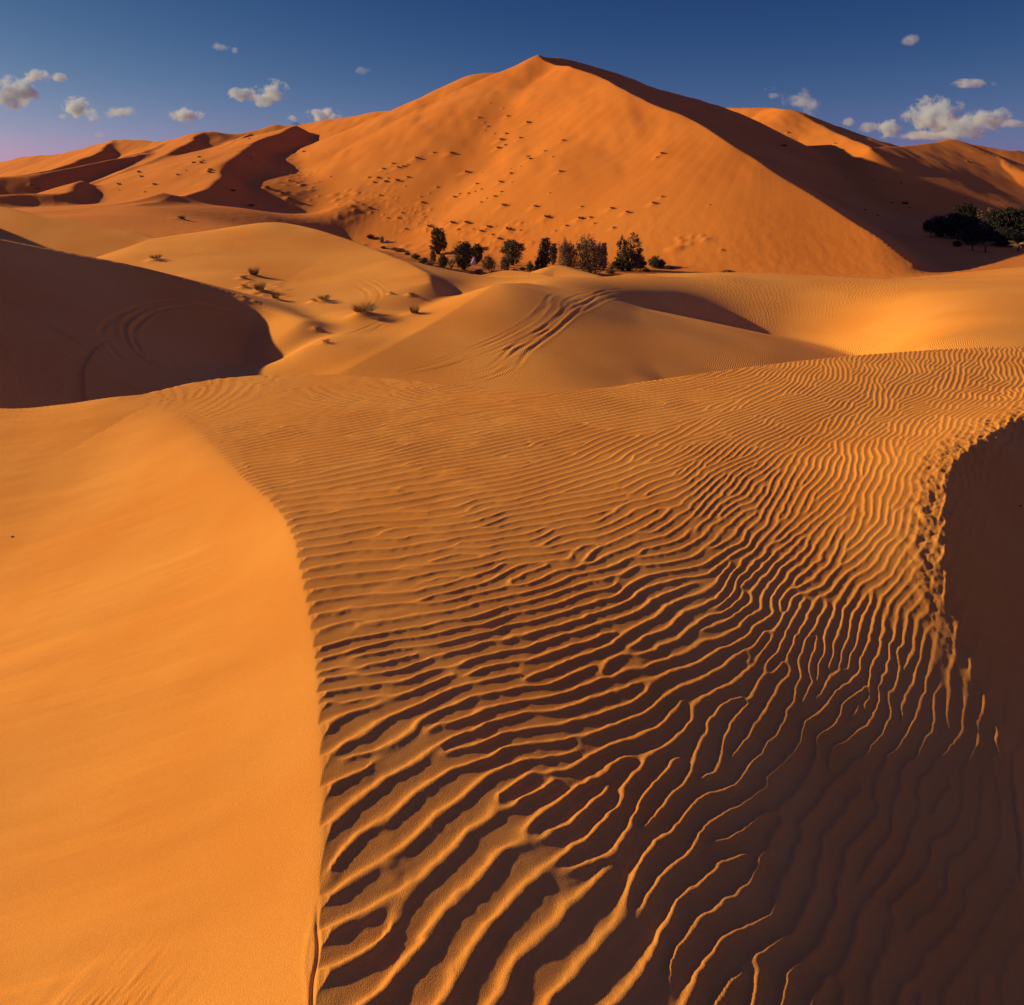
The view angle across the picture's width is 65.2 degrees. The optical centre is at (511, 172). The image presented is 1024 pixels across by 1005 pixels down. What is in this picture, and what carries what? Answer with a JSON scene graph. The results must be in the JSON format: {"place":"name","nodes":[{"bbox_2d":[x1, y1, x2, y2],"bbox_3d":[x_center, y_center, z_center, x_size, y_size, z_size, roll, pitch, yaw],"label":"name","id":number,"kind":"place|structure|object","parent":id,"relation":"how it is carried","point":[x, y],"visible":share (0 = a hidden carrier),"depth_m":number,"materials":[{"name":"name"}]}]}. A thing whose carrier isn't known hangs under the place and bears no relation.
{"place":"outdoors","nodes":[
{"label":"outdoors","id":0,"kind":"place"},
{"bbox_2d":[0,346,1023,1004],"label":"rippled sand","id":1,"kind":"structure","parent":0,"point":[368,690],"depth_m":2.96,"materials":[{"name":"orange sand"}]},
{"bbox_2d":[0,206,1023,408],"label":"valley dunes","id":2,"kind":"structure","parent":0,"point":[89,311],"depth_m":48.31,"materials":[{"name":"orange sand"}]},
{"bbox_2d":[149,254,162,257],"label":"grass tuft","id":3,"kind":"object","parent":2,"relation":"on","point":[158,256],"visible":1,"depth_m":71.35,"materials":[{"name":"plant"}]},
{"bbox_2d":[248,267,259,274],"bbox_3d":[-20.558,7.721,63.810,1.149,0.854,1.162,0,0,29],"label":"grass tuft","id":4,"kind":"object","parent":2,"relation":"on","point":[252,271],"visible":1,"depth_m":63.69,"materials":[{"name":"plant"}]},
{"bbox_2d":[253,281,266,289],"bbox_3d":[-18.006,7.988,57.190,1.094,0.803,1.082,0,0,41],"label":"grass tuft","id":5,"kind":"object","parent":2,"relation":"on","point":[256,287],"visible":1,"depth_m":57.09,"materials":[{"name":"plant"}]},
{"bbox_2d":[271,291,279,297],"bbox_3d":[-16.146,8.324,54.713,0.744,0.552,0.752,0,0,-10],"label":"grass tuft","id":6,"kind":"object","parent":2,"relation":"on","point":[276,295],"visible":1,"depth_m":54.68,"materials":[{"name":"plant"}]},
{"bbox_2d":[316,294,330,299],"bbox_3d":[-12.689,8.335,54.017,1.275,0.404,1.277,0,0,-20],"label":"grass tuft","id":7,"kind":"object","parent":2,"relation":"on","point":[322,297],"visible":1,"depth_m":53.97,"materials":[{"name":"plant"}]},
{"bbox_2d":[349,301,378,312],"bbox_3d":[-8.863,8.047,48.316,2.177,0.700,2.223,0,0,-29],"label":"grass tuft","id":8,"kind":"object","parent":2,"relation":"on","point":[368,308],"visible":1,"depth_m":48.21,"materials":[{"name":"plant"}]},
{"bbox_2d":[409,303,419,312],"bbox_3d":[-5.897,8.199,48.560,0.838,0.623,0.848,0,0,28],"label":"grass tuft","id":9,"kind":"object","parent":2,"relation":"on","point":[415,310],"visible":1,"depth_m":48.46,"materials":[{"name":"plant"}]},
{"bbox_2d":[0,108,1023,278],"bbox_3d":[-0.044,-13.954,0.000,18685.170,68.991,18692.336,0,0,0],"label":"dunes","id":10,"kind":"structure","parent":0,"point":[942,177],"depth_m":276.88,"materials":[{"name":"orange sand"}]},
{"bbox_2d":[410,253,419,258],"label":"shrub","id":11,"kind":"object","parent":10,"relation":"on","point":[415,255],"visible":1,"depth_m":138.39,"materials":[{"name":"green plant"}]},
{"bbox_2d":[430,249,436,261],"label":"shrub","id":12,"kind":"object","parent":10,"relation":"on","point":[433,255],"visible":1,"depth_m":139.12,"materials":[{"name":"green plant"}]},
{"bbox_2d":[429,226,447,253],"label":"tree","id":13,"kind":"object","parent":10,"relation":"on","point":[439,244],"visible":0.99,"depth_m":198.94,"materials":[{"name":"green plant"}]},
{"bbox_2d":[438,253,448,267],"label":"shrub","id":14,"kind":"object","parent":10,"relation":"on","point":[442,260],"visible":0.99,"depth_m":132.30,"materials":[{"name":"green plant"}]},
{"bbox_2d":[440,253,460,268],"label":"dry bush","id":15,"kind":"object","parent":10,"relation":"on","point":[449,263],"visible":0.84,"depth_m":133.71,"materials":[{"name":"brown plant"}]},
{"bbox_2d":[453,240,475,269],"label":"tree","id":16,"kind":"object","parent":10,"relation":"on","point":[464,260],"visible":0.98,"depth_m":133.51,"materials":[{"name":"green plant"}]},
{"bbox_2d":[472,243,483,263],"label":"tree","id":17,"kind":"object","parent":10,"relation":"on","point":[478,255],"visible":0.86,"depth_m":150.94,"materials":[{"name":"green plant"}]},
{"bbox_2d":[475,268,482,273],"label":"shrub","id":18,"kind":"object","parent":10,"relation":"on","point":[479,270],"visible":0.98,"depth_m":131.94,"materials":[{"name":"green plant"}]},
{"bbox_2d":[481,254,496,270],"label":"shrub","id":19,"kind":"object","parent":10,"relation":"on","point":[488,264],"visible":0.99,"depth_m":137.91,"materials":[{"name":"brown plant"}]},
{"bbox_2d":[500,256,509,270],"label":"shrub","id":20,"kind":"object","parent":10,"relation":"on","point":[505,263],"visible":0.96,"depth_m":139.05,"materials":[{"name":"brown plant"}]},
{"bbox_2d":[499,238,525,264],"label":"tree","id":21,"kind":"object","parent":10,"relation":"on","point":[513,248],"visible":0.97,"depth_m":157.60,"materials":[{"name":"green plant"}]},
{"bbox_2d":[526,261,533,271],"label":"shrub","id":22,"kind":"object","parent":10,"relation":"on","point":[530,266],"visible":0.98,"depth_m":142.08,"materials":[{"name":"green plant"}]},
{"bbox_2d":[534,256,545,268],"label":"shrub","id":23,"kind":"object","parent":10,"relation":"on","point":[540,263],"visible":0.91,"depth_m":146.54,"materials":[{"name":"green plant"}]},
{"bbox_2d":[535,238,551,266],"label":"tree","id":24,"kind":"object","parent":10,"relation":"on","point":[545,247],"visible":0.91,"depth_m":157.12,"materials":[{"name":"green plant"}]},
{"bbox_2d":[549,243,557,264],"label":"tree","id":25,"kind":"object","parent":10,"relation":"on","point":[554,252],"visible":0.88,"depth_m":164.08,"materials":[{"name":"green plant"}]},
{"bbox_2d":[556,238,576,268],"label":"tree","id":26,"kind":"object","parent":10,"relation":"on","point":[566,257],"visible":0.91,"depth_m":144.54,"materials":[{"name":"brown plant"}]},
{"bbox_2d":[571,234,608,273],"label":"tree","id":27,"kind":"object","parent":10,"relation":"on","point":[588,249],"visible":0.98,"depth_m":142.68,"materials":[{"name":"brown plant"}]},
{"bbox_2d":[599,243,607,270],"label":"tree","id":28,"kind":"object","parent":10,"relation":"on","point":[605,251],"visible":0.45,"depth_m":151.52,"materials":[{"name":"green plant"}]},
{"bbox_2d":[605,269,614,273],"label":"shrub","id":29,"kind":"object","parent":10,"relation":"on","point":[609,271],"visible":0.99,"depth_m":146.50,"materials":[{"name":"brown plant"}]},
{"bbox_2d":[605,261,620,269],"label":"shrub","id":30,"kind":"object","parent":10,"relation":"on","point":[612,268],"visible":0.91,"depth_m":153.59,"materials":[{"name":"green plant"}]},
{"bbox_2d":[611,257,635,270],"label":"shrub","id":31,"kind":"object","parent":10,"relation":"on","point":[623,267],"visible":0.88,"depth_m":153.92,"materials":[{"name":"green plant"}]},
{"bbox_2d":[611,232,645,270],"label":"tree","id":32,"kind":"object","parent":10,"relation":"on","point":[635,258],"visible":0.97,"depth_m":154.48,"materials":[{"name":"green plant"}]},
{"bbox_2d":[634,259,646,269],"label":"shrub","id":33,"kind":"object","parent":10,"relation":"on","point":[642,265],"visible":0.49,"depth_m":156.99,"materials":[{"name":"green plant"}]},
{"bbox_2d":[647,255,662,267],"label":"shrub","id":34,"kind":"object","parent":10,"relation":"on","point":[654,261],"visible":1,"depth_m":159.95,"materials":[{"name":"green plant"}]},
{"bbox_2d":[922,219,932,231],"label":"shrub","id":35,"kind":"object","parent":10,"relation":"on","point":[926,225],"visible":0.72,"depth_m":248.05,"materials":[{"name":"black plant"}]},
{"bbox_2d":[924,215,949,236],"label":"tree","id":36,"kind":"object","parent":10,"relation":"on","point":[937,222],"visible":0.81,"depth_m":232.59,"materials":[{"name":"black plant"}]},
{"bbox_2d":[940,213,961,238],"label":"tree","id":37,"kind":"object","parent":10,"relation":"on","point":[949,224],"visible":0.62,"depth_m":226.91,"materials":[{"name":"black plant"}]},
{"bbox_2d":[952,240,961,245],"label":"shrub","id":38,"kind":"object","parent":10,"relation":"on","point":[956,243],"visible":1,"depth_m":206.71,"materials":[{"name":"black plant"}]},
{"bbox_2d":[952,197,980,241],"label":"tree","id":39,"kind":"object","parent":10,"relation":"on","point":[963,222],"visible":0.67,"depth_m":217.38,"materials":[{"name":"green plant"}]},
{"bbox_2d":[965,242,979,250],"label":"palm tree","id":40,"kind":"object","parent":10,"relation":"on","point":[972,244],"visible":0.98,"depth_m":196.91,"materials":[{"name":"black plant"}]},
{"bbox_2d":[955,223,996,244],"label":"tree","id":41,"kind":"object","parent":10,"relation":"on","point":[978,233],"visible":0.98,"depth_m":210.58,"materials":[{"name":"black plant"}]},
{"bbox_2d":[973,205,992,235],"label":"tree","id":42,"kind":"object","parent":10,"relation":"on","point":[979,212],"visible":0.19,"depth_m":224.89,"materials":[{"name":"green plant"}]},
{"bbox_2d":[976,243,993,252],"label":"palm tree","id":43,"kind":"object","parent":10,"relation":"on","point":[985,247],"visible":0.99,"depth_m":192.01,"materials":[{"name":"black plant"}]},
{"bbox_2d":[985,205,1009,243],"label":"tree","id":44,"kind":"object","parent":10,"relation":"on","point":[994,220],"visible":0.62,"depth_m":211.54,"materials":[{"name":"green plant"}]},
{"bbox_2d":[985,226,1023,246],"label":"tree","id":45,"kind":"object","parent":10,"relation":"on","point":[1003,237],"visible":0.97,"depth_m":204.87,"materials":[{"name":"green plant"}]},
{"bbox_2d":[999,201,1021,236],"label":"tree","id":46,"kind":"object","parent":10,"relation":"on","point":[1011,214],"visible":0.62,"depth_m":209.98,"materials":[{"name":"green plant"}]},
{"bbox_2d":[1009,240,1023,251],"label":"palm tree","id":47,"kind":"object","parent":10,"relation":"on","point":[1020,244],"visible":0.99,"depth_m":192.78,"materials":[{"name":"green plant"}]},
{"bbox_2d":[1012,202,1023,241],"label":"tree","id":48,"kind":"object","parent":10,"relation":"on","point":[1021,218],"visible":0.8,"depth_m":208.53,"materials":[{"name":"green plant"}]},
{"bbox_2d":[0,0,1023,161],"label":"sky","id":49,"kind":"structure","parent":0,"point":[75,74],"materials":[{"name":"blue"}]},
{"bbox_2d":[276,55,935,272],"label":"great dune","id":50,"kind":"structure","parent":0,"point":[765,194],"depth_m":231.44,"materials":[{"name":"orange sand"}]}
]}

